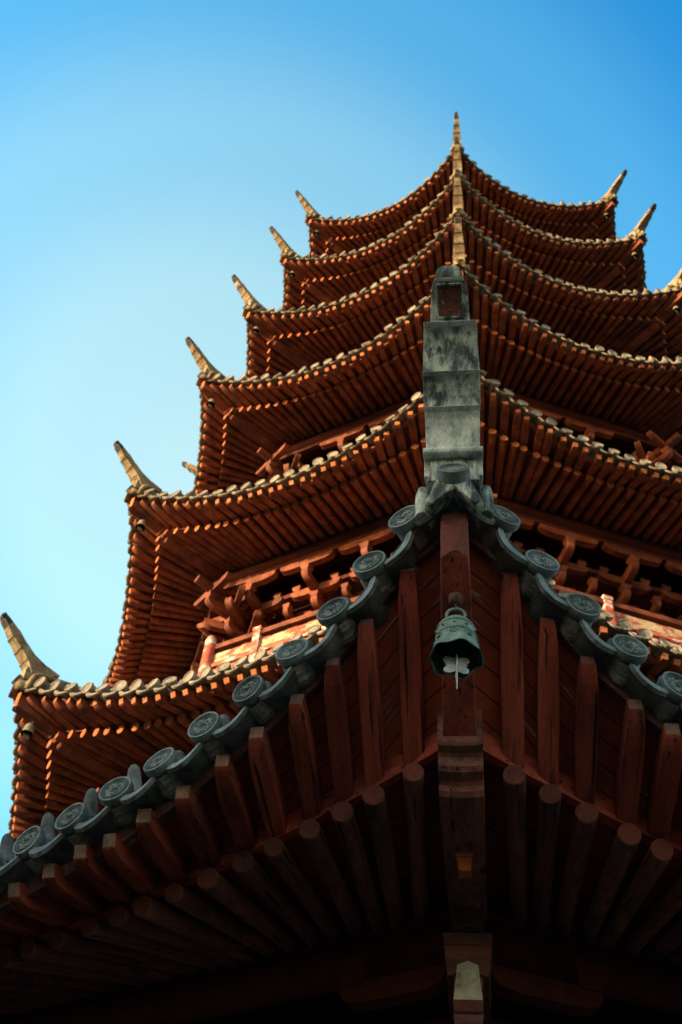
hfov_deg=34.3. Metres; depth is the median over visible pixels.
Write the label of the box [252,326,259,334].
wind bell
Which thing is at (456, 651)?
wind bell
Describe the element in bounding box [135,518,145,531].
wind bell
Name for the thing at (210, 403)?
wind bell
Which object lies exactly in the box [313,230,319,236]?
wind bell
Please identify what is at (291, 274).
wind bell
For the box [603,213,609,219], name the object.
wind bell
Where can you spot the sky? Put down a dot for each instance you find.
(151, 150)
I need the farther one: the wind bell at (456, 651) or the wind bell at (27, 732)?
the wind bell at (27, 732)
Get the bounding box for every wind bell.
[20,720,33,739]
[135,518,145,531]
[206,398,214,408]
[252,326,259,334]
[288,271,294,278]
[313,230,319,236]
[428,592,483,688]
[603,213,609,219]
[631,252,638,259]
[672,306,680,314]
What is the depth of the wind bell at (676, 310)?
19.45 m
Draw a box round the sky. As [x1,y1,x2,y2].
[0,0,681,842]
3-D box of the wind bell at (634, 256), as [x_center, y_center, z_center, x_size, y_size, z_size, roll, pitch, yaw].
[5.849,-5.124,22.013,0.148,0.292,0.146,-1,-52,7]
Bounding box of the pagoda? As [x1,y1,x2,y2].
[0,112,681,1023]
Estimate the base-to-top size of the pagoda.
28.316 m

